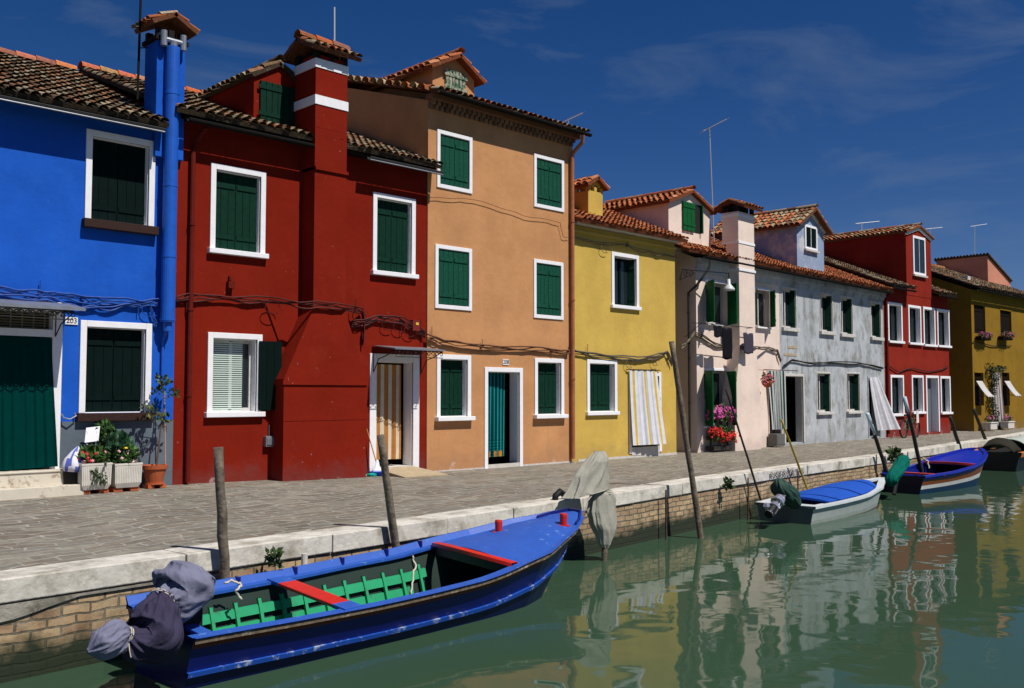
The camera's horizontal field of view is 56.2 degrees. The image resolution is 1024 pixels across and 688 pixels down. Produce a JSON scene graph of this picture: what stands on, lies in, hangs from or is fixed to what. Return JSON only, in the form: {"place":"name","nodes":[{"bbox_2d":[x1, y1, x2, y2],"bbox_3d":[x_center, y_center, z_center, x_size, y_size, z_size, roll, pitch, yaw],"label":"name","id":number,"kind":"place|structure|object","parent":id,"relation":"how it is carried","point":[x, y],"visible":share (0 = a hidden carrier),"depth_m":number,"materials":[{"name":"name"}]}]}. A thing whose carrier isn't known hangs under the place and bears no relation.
{"place":"outdoors","nodes":[
{"label":"outdoors","id":0,"kind":"place"},
{"bbox_2d":[0,470,1023,687],"bbox_3d":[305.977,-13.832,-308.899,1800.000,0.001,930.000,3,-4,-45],"label":"water","id":1,"kind":"structure","parent":0,"point":[899,590],"depth_m":10.64,"materials":[{"name":"green liquid"}]},
{"bbox_2d":[213,447,229,579],"bbox_3d":[-2.918,2.640,9.817,0.120,3.171,0.367,-2,-4,33],"label":"mooring pole","id":2,"kind":"object","parent":1,"relation":"in","point":[222,537],"visible":0.62,"depth_m":9.76,"materials":[{"name":"brown wood"}]},
{"bbox_2d":[125,508,584,687],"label":"rowing boat","id":3,"kind":"object","parent":1,"relation":"on","point":[284,618],"visible":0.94,"depth_m":10.06,"materials":[{"name":"paint"}]},
{"bbox_2d":[86,560,215,663],"bbox_3d":[-2.973,2.258,8.008,0.559,0.797,1.249,-1,-3,23],"label":"outboard motor","id":4,"kind":"object","parent":3,"relation":"attached to","point":[150,630],"visible":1,"depth_m":7.88,"materials":[{"name":"grey fabric"}]},
{"bbox_2d":[377,434,399,547],"bbox_3d":[-1.371,2.713,11.645,0.113,3.238,0.731,-2,-4,38],"label":"mooring pole","id":5,"kind":"object","parent":1,"relation":"in","point":[392,523],"visible":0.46,"depth_m":11.51,"materials":[{"name":"brown wood"}]},
{"bbox_2d":[669,341,703,538],"bbox_3d":[3.135,2.271,16.761,0.800,4.651,0.118,1,-3,-15],"label":"mooring pole","id":6,"kind":"object","parent":1,"relation":"in","point":[696,508],"visible":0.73,"depth_m":16.73,"materials":[{"name":"brown wood"}]},
{"bbox_2d":[725,389,761,500],"bbox_3d":[4.943,2.829,19.471,2.114,3.829,0.052,3,-4,-45],"label":"mooring pole","id":7,"kind":"object","parent":1,"relation":"in","point":[746,454],"visible":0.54,"depth_m":19.20,"materials":[{"name":"brown wood"}]},
{"bbox_2d":[781,419,807,489],"bbox_3d":[6.554,3.245,21.259,2.231,3.195,0.059,3,-4,-45],"label":"mooring pole","id":8,"kind":"object","parent":1,"relation":"in","point":[797,462],"visible":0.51,"depth_m":20.90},
{"bbox_2d":[755,477,884,524],"bbox_3d":[7.100,3.381,20.868,1.420,0.692,5.380,-3,-4,40],"label":"motor boat","id":9,"kind":"object","parent":1,"relation":"on","point":[831,501],"visible":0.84,"depth_m":19.53,"materials":[{"name":"paint"}]},
{"bbox_2d":[763,478,800,517],"bbox_3d":[5.082,2.918,18.297,1.357,0.698,0.413,3,-4,-45],"label":"outboard motor","id":10,"kind":"object","parent":9,"relation":"attached to","point":[783,491],"visible":1,"depth_m":18.29,"materials":[{"name":"fabric"}]},
{"bbox_2d":[866,413,887,472],"bbox_3d":[9.804,3.418,25.035,2.294,3.277,0.113,3,-4,-45],"label":"mooring pole","id":11,"kind":"object","parent":1,"relation":"in","point":[876,440],"visible":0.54,"depth_m":24.62,"materials":[{"name":"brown wood"}]},
{"bbox_2d":[902,396,923,475],"bbox_3d":[11.300,3.292,26.590,1.904,3.682,0.127,3,-4,-45],"label":"mooring pole","id":12,"kind":"object","parent":1,"relation":"in","point":[912,430],"visible":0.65,"depth_m":26.31,"materials":[{"name":"brown wood"}]},
{"bbox_2d":[880,447,987,494],"bbox_3d":[11.721,3.462,26.124,5.020,1.085,1.560,3,-4,-44],"label":"boat","id":13,"kind":"object","parent":1,"relation":"on","point":[955,469],"visible":0.86,"depth_m":25.71,"materials":[{"name":"paint"}]},
{"bbox_2d":[885,455,909,494],"bbox_3d":[9.360,3.162,23.215,0.350,0.919,1.318,-2,-4,39],"label":"outboard motor","id":14,"kind":"object","parent":13,"relation":"attached to","point":[898,468],"visible":1,"depth_m":22.91,"materials":[{"name":"teal fabric"}]},
{"bbox_2d":[948,416,961,448],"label":"mooring pole","id":15,"kind":"object","parent":1,"relation":"in","point":[956,437],"visible":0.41,"depth_m":30.96,"materials":[{"name":"brown wood"}]},
{"bbox_2d":[972,408,986,439],"bbox_3d":[17.320,3.949,34.707,3.175,3.264,0.136,3,-4,-45],"label":"mooring pole","id":16,"kind":"object","parent":1,"relation":"in","point":[979,423],"visible":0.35,"depth_m":33.97,"materials":[{"name":"brown wood"}]},
{"bbox_2d":[976,436,1023,471],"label":"work boat","id":17,"kind":"object","parent":1,"relation":"on","point":[1005,454],"visible":0.89,"depth_m":31.59,"materials":[{"name":"paint"}]},
{"bbox_2d":[0,428,1023,570],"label":"pavement","id":18,"kind":"structure","parent":0,"point":[49,530],"depth_m":14.06,"materials":[{"name":"stone"}]},
{"bbox_2d":[63,471,77,484],"bbox_3d":[-6.758,2.110,14.718,0.280,0.370,0.273,3,-4,-45],"label":"waste bin","id":19,"kind":"object","parent":18,"relation":"on","point":[70,478],"visible":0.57,"depth_m":14.62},
{"bbox_2d":[61,446,83,471],"bbox_3d":[-6.736,1.774,14.718,0.354,0.404,0.325,3,-4,-45],"label":"plastic bag","id":20,"kind":"object","parent":19,"relation":"on","point":[71,462],"visible":0.87,"depth_m":14.61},
{"bbox_2d":[84,426,99,444],"bbox_3d":[-6.590,1.802,15.021,0.340,1.020,0.130,3,-4,-45],"label":"sign","id":21,"kind":"object","parent":18,"relation":"on","point":[91,434],"visible":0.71,"depth_m":15.07,"materials":[{"name":"white paint"}]},
{"bbox_2d":[75,443,112,493],"bbox_3d":[-6.500,1.915,14.867,0.604,0.775,0.581,3,-4,-45],"label":"flower planter","id":22,"kind":"object","parent":18,"relation":"on","point":[94,473],"visible":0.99,"depth_m":14.73,"materials":[{"name":"white plastic"}]},
{"bbox_2d":[94,418,119,461],"bbox_3d":[-6.472,1.755,15.288,0.430,1.140,0.370,3,-4,-45],"label":"potted shrub","id":23,"kind":"object","parent":22,"relation":"in","point":[106,426],"visible":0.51,"depth_m":15.22,"materials":[{"name":"green plant"}]},
{"bbox_2d":[0,10,199,500],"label":"blue house","id":24,"kind":"structure","parent":18,"relation":"on","point":[88,183],"depth_m":15.52,"materials":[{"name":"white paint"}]},
{"bbox_2d":[0,336,57,470],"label":"door curtain","id":25,"kind":"object","parent":24,"relation":"hanging from","point":[28,439],"depth_m":14.55,"materials":[{"name":"fabric"}]},
{"bbox_2d":[0,293,157,327],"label":"utility cable","id":26,"kind":"object","parent":24,"relation":"attached to","point":[100,307],"visible":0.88,"depth_m":15.21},
{"bbox_2d":[0,281,160,316],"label":"utility cable","id":27,"kind":"object","parent":24,"relation":"attached to","point":[41,293],"visible":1,"depth_m":15.18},
{"bbox_2d":[75,320,154,421],"bbox_3d":[-6.479,0.445,15.626,1.242,1.604,0.350,3,-4,-45],"label":"window","id":28,"kind":"structure","parent":24,"relation":"in","point":[104,393],"depth_m":15.65,"materials":[{"name":"white paint"}]},
{"bbox_2d":[81,128,158,235],"bbox_3d":[-6.465,-2.635,15.788,1.218,1.598,0.370,3,-4,-45],"label":"window","id":29,"kind":"structure","parent":24,"relation":"in","point":[127,193],"depth_m":15.82,"materials":[{"name":"white paint"}]},
{"bbox_2d":[136,0,148,99],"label":"antenna mast","id":30,"kind":"object","parent":24,"relation":"attached to","point":[139,47],"visible":1,"depth_m":16.24,"materials":[{"name":"metal"}]},
{"bbox_2d":[99,429,142,491],"bbox_3d":[-6.194,1.830,15.162,0.667,0.977,0.550,3,-4,-45],"label":"flower planter","id":31,"kind":"object","parent":18,"relation":"on","point":[126,473],"visible":0.97,"depth_m":15.09,"materials":[{"name":"white plastic"}]},
{"bbox_2d":[139,372,179,488],"bbox_3d":[-5.820,1.403,15.716,0.417,1.887,0.644,-2,-3,30],"label":"potted tree","id":32,"kind":"object","parent":18,"relation":"on","point":[154,474],"visible":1,"depth_m":15.68,"materials":[{"name":"green plant"}]},
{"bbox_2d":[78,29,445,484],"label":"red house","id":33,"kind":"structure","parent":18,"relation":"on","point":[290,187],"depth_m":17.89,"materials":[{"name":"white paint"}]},
{"bbox_2d":[207,163,268,258],"bbox_3d":[-4.968,-2.370,17.278,1.163,1.599,0.340,3,-4,-45],"label":"window","id":34,"kind":"structure","parent":33,"relation":"in","point":[237,201],"depth_m":17.31,"materials":[{"name":"white paint"}]},
{"bbox_2d":[204,332,281,417],"bbox_3d":[-4.868,0.560,17.208,1.429,1.486,0.389,3,-4,-42],"label":"window","id":35,"kind":"structure","parent":33,"relation":"in","point":[234,384],"depth_m":17.30,"materials":[{"name":"white paint"}]},
{"bbox_2d":[175,293,365,346],"bbox_3d":[-4.166,-0.489,17.488,3.922,0.924,0.510,3,-4,-45],"label":"utility cable","id":36,"kind":"object","parent":33,"relation":"attached to","point":[355,309],"visible":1,"depth_m":17.48,"materials":[{"name":"rubber"}]},
{"bbox_2d":[350,315,425,341],"bbox_3d":[-2.482,-0.326,19.434,1.881,0.518,0.104,3,-4,-45],"label":"utility cable","id":37,"kind":"object","parent":33,"relation":"attached to","point":[401,322],"visible":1,"depth_m":19.43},
{"bbox_2d":[376,364,400,459],"bbox_3d":[-2.551,1.395,19.629,0.047,1.947,0.842,-2,-4,34],"label":"door curtain","id":38,"kind":"object","parent":33,"relation":"hanging from","point":[388,406],"depth_m":19.67,"materials":[{"name":"fabric"}]},
{"bbox_2d":[370,192,418,278],"bbox_3d":[-2.471,-2.209,19.745,1.174,1.679,0.340,3,-4,-45],"label":"window","id":39,"kind":"structure","parent":33,"relation":"in","point":[393,222],"depth_m":19.79,"materials":[{"name":"white paint"}]},
{"bbox_2d":[389,466,447,477],"bbox_3d":[-1.991,2.579,19.129,1.044,0.190,0.950,3,-4,-45],"label":"door ramp","id":40,"kind":"structure","parent":18,"relation":"on","point":[408,472],"depth_m":19.04,"materials":[{"name":"wood"}]},
{"bbox_2d":[347,47,591,471],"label":"orange house","id":41,"kind":"structure","parent":18,"relation":"on","point":[497,276],"depth_m":21.65,"materials":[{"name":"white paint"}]},
{"bbox_2d":[435,244,471,310],"bbox_3d":[-1.343,-1.423,20.828,1.052,1.369,0.270,3,-4,-45],"label":"window","id":42,"kind":"structure","parent":41,"relation":"in","point":[453,272],"depth_m":20.75,"materials":[{"name":"white paint"}]},
{"bbox_2d":[436,129,472,193],"bbox_3d":[-1.328,-3.960,20.977,1.015,1.258,0.270,3,-4,-45],"label":"window","id":43,"kind":"structure","parent":41,"relation":"in","point":[453,152],"depth_m":20.91,"materials":[{"name":"white paint"}]},
{"bbox_2d":[435,354,475,420],"bbox_3d":[-1.295,0.942,20.680,1.056,1.416,0.370,3,-4,-45],"label":"window","id":44,"kind":"structure","parent":41,"relation":"in","point":[450,373],"depth_m":20.77,"materials":[{"name":"white paint"}]},
{"bbox_2d":[488,373,504,456],"bbox_3d":[-0.406,1.603,21.734,0.051,1.893,0.766,-2,-4,38],"label":"door curtain","id":45,"kind":"object","parent":41,"relation":"hanging from","point":[496,387],"depth_m":21.79,"materials":[{"name":"fabric"}]},
{"bbox_2d":[426,333,569,353],"bbox_3d":[-0.197,-0.006,21.647,4.476,0.555,0.094,3,-4,-45],"label":"utility cable","id":46,"kind":"object","parent":41,"relation":"attached to","point":[493,347],"visible":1,"depth_m":21.36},
{"bbox_2d":[533,153,563,211],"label":"window","id":47,"kind":"structure","parent":41,"relation":"in","point":[548,175],"depth_m":23.00,"materials":[{"name":"white paint"}]},
{"bbox_2d":[533,259,563,319],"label":"window","id":48,"kind":"structure","parent":41,"relation":"in","point":[548,280],"depth_m":22.85,"materials":[{"name":"green paint"}]},
{"bbox_2d":[533,358,568,418],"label":"window","id":49,"kind":"structure","parent":41,"relation":"in","point":[547,380],"depth_m":22.89,"materials":[{"name":"white paint"}]},
{"bbox_2d":[574,174,688,461],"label":"yellow house","id":50,"kind":"structure","parent":18,"relation":"on","point":[624,300],"depth_m":24.81,"materials":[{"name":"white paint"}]},
{"bbox_2d":[586,359,619,415],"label":"window","id":51,"kind":"structure","parent":50,"relation":"in","point":[601,394],"depth_m":24.33,"materials":[{"name":"green paint"}]},
{"bbox_2d":[575,344,671,367],"bbox_3d":[2.949,0.344,24.787,4.029,0.577,0.095,3,-4,-45],"label":"utility cable","id":52,"kind":"object","parent":50,"relation":"attached to","point":[613,357],"visible":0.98,"depth_m":24.80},
{"bbox_2d":[575,236,675,257],"bbox_3d":[3.027,-2.498,25.038,4.180,0.470,0.062,3,-4,-45],"label":"utility cable","id":53,"kind":"object","parent":50,"relation":"attached to","point":[627,245],"visible":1,"depth_m":24.78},
{"bbox_2d":[610,251,641,310],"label":"window","id":54,"kind":"structure","parent":50,"relation":"in","point":[623,270],"depth_m":25.22,"materials":[{"name":"white paint"}]},
{"bbox_3d":[3.468,0.683,25.321,1.387,0.021,0.082,3,-4,-45],"label":"curtain rod","id":55,"kind":"object","parent":50,"relation":"attached to","visible":0},
{"bbox_2d":[630,370,666,444],"bbox_3d":[3.578,1.665,25.215,1.307,1.952,0.214,3,-4,-45],"label":"door curtain","id":56,"kind":"object","parent":55,"relation":"hanging from","point":[647,421],"depth_m":25.21,"materials":[{"name":"fabric"}]},
{"bbox_2d":[603,185,790,452],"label":"pink house","id":57,"kind":"structure","parent":18,"relation":"on","point":[708,374],"depth_m":28.23,"materials":[{"name":"white paint"}]},
{"bbox_2d":[680,268,734,290],"bbox_3d":[5.504,-1.808,27.118,1.947,0.516,0.338,2,-3,-28],"label":"wall lamp","id":58,"kind":"object","parent":57,"relation":"attached to","point":[728,287],"visible":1,"depth_m":27.32,"materials":[{"name":"white metal"}]},
{"bbox_2d":[701,119,726,241],"bbox_3d":[6.773,-5.476,31.967,0.849,4.140,0.659,1,-3,-19],"label":"tv antenna","id":59,"kind":"object","parent":57,"relation":"on","point":[711,171],"visible":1,"depth_m":31.94,"materials":[{"name":"metal"}]},
{"bbox_2d":[685,323,752,336],"bbox_3d":[5.961,-0.342,27.617,2.734,0.398,0.654,3,-4,-45],"label":"clothes line","id":60,"kind":"object","parent":57,"relation":"attached to","point":[718,325],"visible":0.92,"depth_m":27.09,"materials":[{"name":"fabric"}]},
{"bbox_2d":[722,327,731,359],"bbox_3d":[6.119,-0.009,27.372,0.072,0.917,0.533,-3,-4,43],"label":"laundry garment","id":61,"kind":"object","parent":60,"relation":"hanging from","point":[727,344],"visible":1,"depth_m":27.41,"materials":[{"name":"fabric"}]},
{"bbox_2d":[743,332,753,353],"bbox_3d":[6.911,-0.017,28.113,0.072,0.632,0.538,-3,-4,43],"label":"laundry garment","id":62,"kind":"object","parent":60,"relation":"hanging from","point":[748,343],"visible":1,"depth_m":28.16,"materials":[{"name":"fabric"}]},
{"bbox_2d":[704,368,736,427],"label":"window","id":63,"kind":"structure","parent":57,"relation":"in","point":[712,378],"depth_m":27.74,"materials":[{"name":"white paint"}]},
{"bbox_2d":[705,279,737,326],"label":"window","id":64,"kind":"structure","parent":57,"relation":"in","point":[713,292],"depth_m":28.08,"materials":[{"name":"white paint"}]},
{"bbox_2d":[680,331,781,361],"bbox_3d":[6.780,0.097,28.509,0.448,0.750,5.739,-3,-4,43],"label":"utility cable","id":65,"kind":"object","parent":57,"relation":"attached to","point":[720,345],"visible":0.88,"depth_m":27.80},
{"bbox_2d":[755,287,775,329],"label":"window","id":66,"kind":"structure","parent":57,"relation":"in","point":[759,296],"depth_m":30.22,"materials":[{"name":"white paint"}]},
{"bbox_2d":[760,372,775,386],"bbox_3d":[7.828,1.050,29.431,0.510,0.548,0.489,0,-3,-3],"label":"hanging basket","id":67,"kind":"object","parent":57,"relation":"hanging from","point":[767,382],"visible":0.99,"depth_m":29.31,"materials":[{"name":"ceramic"}]},
{"bbox_2d":[763,369,797,370],"bbox_3d":[8.522,0.833,30.421,1.640,0.036,0.116,2,-4,-38],"label":"curtain rod","id":68,"kind":"object","parent":57,"relation":"attached to","point":[781,370],"visible":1,"depth_m":30.41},
{"bbox_2d":[767,371,786,429],"bbox_3d":[8.342,1.767,30.175,0.859,1.842,0.164,2,-3,-28],"label":"door curtain","id":69,"kind":"object","parent":68,"relation":"hanging from","point":[777,389],"depth_m":30.19,"materials":[{"name":"fabric"}]},
{"bbox_2d":[704,402,739,450],"bbox_3d":[6.023,2.353,27.520,1.390,1.406,0.598,3,-4,-45],"label":"flower stand","id":70,"kind":"object","parent":18,"relation":"on","point":[723,413],"visible":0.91,"depth_m":27.34,"materials":[{"name":"plant"}]},
{"bbox_2d":[768,433,784,445],"bbox_3d":[8.272,2.998,29.993,0.474,0.380,0.310,3,-4,-45],"label":"grey box","id":71,"kind":"object","parent":18,"relation":"on","point":[775,439],"visible":1,"depth_m":29.85,"materials":[{"name":"concrete"}]},
{"bbox_2d":[710,204,893,445],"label":"grey house","id":72,"kind":"structure","parent":18,"relation":"on","point":[827,313],"depth_m":33.21,"materials":[{"name":"paint"}]},
{"bbox_2d":[781,286,799,331],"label":"window","id":73,"kind":"structure","parent":72,"relation":"in","point":[789,322],"depth_m":31.68,"materials":[{"name":"stone"}]},
{"bbox_2d":[816,372,834,414],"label":"window","id":74,"kind":"structure","parent":72,"relation":"in","point":[823,380],"depth_m":33.32,"materials":[{"name":"stone"}]},
{"bbox_2d":[819,292,835,335],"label":"window","id":75,"kind":"structure","parent":72,"relation":"in","point":[825,306],"depth_m":33.65,"materials":[{"name":"stone"}]},
{"bbox_2d":[783,359,883,368],"bbox_3d":[11.432,0.744,33.692,0.062,0.313,7.914,-3,-4,43],"label":"utility cable","id":76,"kind":"object","parent":72,"relation":"attached to","point":[829,362],"visible":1,"depth_m":33.45,"materials":[{"name":"rubber"}]},
{"bbox_2d":[840,295,855,337],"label":"window","id":77,"kind":"structure","parent":72,"relation":"in","point":[846,307],"depth_m":34.86,"materials":[{"name":"stone"}]},
{"bbox_2d":[846,372,863,413],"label":"window","id":78,"kind":"structure","parent":72,"relation":"in","point":[852,378],"depth_m":35.06,"materials":[{"name":"wood"}]},
{"bbox_2d":[870,301,884,340],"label":"window","id":79,"kind":"structure","parent":72,"relation":"in","point":[875,309],"depth_m":36.70,"materials":[{"name":"stone"}]},
{"bbox_2d":[869,377,900,429],"bbox_3d":[13.816,2.219,35.580,1.127,1.971,0.120,0,-3,0],"label":"door curtain","id":80,"kind":"object","parent":72,"relation":"hanging from","point":[885,418],"depth_m":35.58,"materials":[{"name":"fabric"}]},
{"bbox_2d":[824,222,957,437],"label":"red house","id":81,"kind":"structure","parent":18,"relation":"on","point":[916,321],"depth_m":39.18,"materials":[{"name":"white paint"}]},
{"bbox_2d":[888,302,904,343],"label":"window","id":82,"kind":"structure","parent":81,"relation":"in","point":[895,335],"depth_m":37.92,"materials":[{"name":"white paint"}]},
{"bbox_2d":[890,375,904,415],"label":"window","id":83,"kind":"structure","parent":81,"relation":"in","point":[896,383],"depth_m":37.80,"materials":[{"name":"white paint"}]},
{"bbox_2d":[908,305,923,345],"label":"window","id":84,"kind":"structure","parent":81,"relation":"in","point":[914,312],"depth_m":39.13,"materials":[{"name":"white paint"}]},
{"bbox_2d":[911,375,926,413],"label":"window","id":85,"kind":"structure","parent":81,"relation":"in","point":[917,387],"depth_m":39.07,"materials":[{"name":"white paint"}]},
{"bbox_2d":[927,379,931,431],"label":"door","id":86,"kind":"structure","parent":81,"relation":"in","point":[928,380],"depth_m":40.13,"materials":[{"name":"grey paint"}]},
{"bbox_2d":[923,306,937,346],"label":"window","id":87,"kind":"structure","parent":81,"relation":"in","point":[929,335],"depth_m":40.09,"materials":[{"name":"white paint"}]},
{"bbox_2d":[936,308,951,347],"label":"window","id":88,"kind":"structure","parent":81,"relation":"in","point":[943,330],"depth_m":41.08,"materials":[{"name":"white paint"}]},
{"bbox_2d":[940,376,952,413],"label":"window","id":89,"kind":"structure","parent":81,"relation":"in","point":[945,388],"depth_m":40.92,"materials":[{"name":"white paint"}]},
{"bbox_2d":[899,410,919,437],"bbox_3d":[15.154,3.055,36.549,1.788,1.066,0.582,3,-4,-45],"label":"bicycle","id":90,"kind":"object","parent":18,"relation":"on","point":[907,424],"visible":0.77,"depth_m":36.38,"materials":[{"name":"black metal"}]},
{"bbox_2d":[931,253,1023,430],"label":"ochre house","id":91,"kind":"structure","parent":18,"relation":"on","point":[980,284],"depth_m":44.49,"materials":[{"name":"paint"}]},
{"bbox_2d":[974,371,983,404],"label":"window","id":92,"kind":"structure","parent":91,"relation":"in","point":[977,374],"depth_m":43.58,"materials":[{"name":"paint"}]},
{"bbox_2d":[974,303,984,332],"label":"window","id":93,"kind":"structure","parent":91,"relation":"in","point":[978,310],"depth_m":43.91,"materials":[{"name":"paint"}]},
{"bbox_2d":[975,331,992,340],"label":"flower box","id":94,"kind":"object","parent":91,"relation":"attached to","point":[985,336],"visible":1,"depth_m":43.28,"materials":[{"name":"brown paint"}]},
{"bbox_2d":[977,381,993,397],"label":"window awning","id":95,"kind":"object","parent":91,"relation":"attached to","point":[985,390],"depth_m":43.22,"materials":[{"name":"fabric"}]},
{"bbox_2d":[992,372,1004,425],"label":"door curtain","id":96,"kind":"object","parent":91,"relation":"hanging from","point":[999,400],"depth_m":44.88,"materials":[{"name":"fabric"}]},
{"bbox_2d":[1000,308,1011,333],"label":"window","id":97,"kind":"structure","parent":91,"relation":"in","point":[1004,316],"depth_m":46.15,"materials":[{"name":"paint"}]},
{"bbox_2d":[1002,371,1009,404],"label":"window","id":98,"kind":"structure","parent":91,"relation":"in","point":[1004,375],"depth_m":45.90,"materials":[{"name":"paint"}]},
{"bbox_2d":[998,331,1014,340],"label":"flower box","id":99,"kind":"object","parent":91,"relation":"attached to","point":[1005,335],"visible":1,"depth_m":45.18,"materials":[{"name":"brown paint"}]},
{"bbox_2d":[982,414,997,429],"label":"planter","id":100,"kind":"object","parent":18,"relation":"on","point":[990,425],"visible":1,"depth_m":43.08,"materials":[{"name":"stone"}]},
{"bbox_2d":[985,363,1006,429],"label":"climbing plant","id":101,"kind":"object","parent":18,"relation":"on","point":[996,369],"visible":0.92,"depth_m":44.12,"materials":[{"name":"green plant"}]},
{"bbox_2d":[1000,414,1014,428],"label":"planter","id":102,"kind":"object","parent":18,"relation":"on","point":[1008,423],"visible":1,"depth_m":44.55,"materials":[{"name":"stone"}]},
{"bbox_2d":[0,0,1023,290],"label":"sky","id":103,"kind":"structure","parent":0,"point":[889,112],"materials":[{"name":"blue"}]},
{"bbox_2d":[562,451,616,560],"bbox_3d":[1.160,2.675,14.283,1.158,2.143,0.290,3,-4,-45],"label":"outboard motor","id":104,"kind":"object","parent":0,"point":[591,478],"visible":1,"depth_m":14.32,"materials":[{"name":"grey fabric"}]},
{"label":"canal bed","id":105,"kind":"structure","parent":0,"visible":0},
{"bbox_2d":[0,447,981,682],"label":"quay wall","id":106,"kind":"structure","parent":105,"relation":"on","point":[53,638],"depth_m":10.47,"materials":[{"name":"brick"}]},
{"bbox_2d":[0,582,153,621],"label":"quay concrete patch","id":107,"kind":"object","parent":106,"relation":"attached to","point":[12,611],"visible":0.96,"depth_m":8.53,"materials":[{"name":"concrete"}]},
{"bbox_2d":[0,432,1023,603],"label":"quay kerb","id":108,"kind":"structure","parent":106,"relation":"on","point":[25,583],"depth_m":11.19,"materials":[{"name":"white stone"}]},
{"bbox_2d":[262,546,285,568],"bbox_3d":[-2.534,2.263,10.192,0.237,0.249,0.247,0,-3,-1],"label":"weed","id":109,"kind":"object","parent":108,"relation":"on","point":[272,557],"visible":1,"depth_m":10.18,"materials":[{"name":"green plant"}]},
{"bbox_2d":[721,476,735,490],"bbox_3d":[4.177,2.691,18.529,0.257,0.301,0.275,3,-4,-45],"label":"weed","id":110,"kind":"object","parent":108,"relation":"on","point":[727,480],"visible":1,"depth_m":18.51,"materials":[{"name":"green plant"}]},
{"bbox_2d":[884,446,902,462],"bbox_3d":[10.067,2.900,25.226,0.518,0.489,0.464,3,-4,-45],"label":"weed","id":111,"kind":"object","parent":108,"relation":"on","point":[893,453],"visible":0.84,"depth_m":25.21,"materials":[{"name":"green plant"}]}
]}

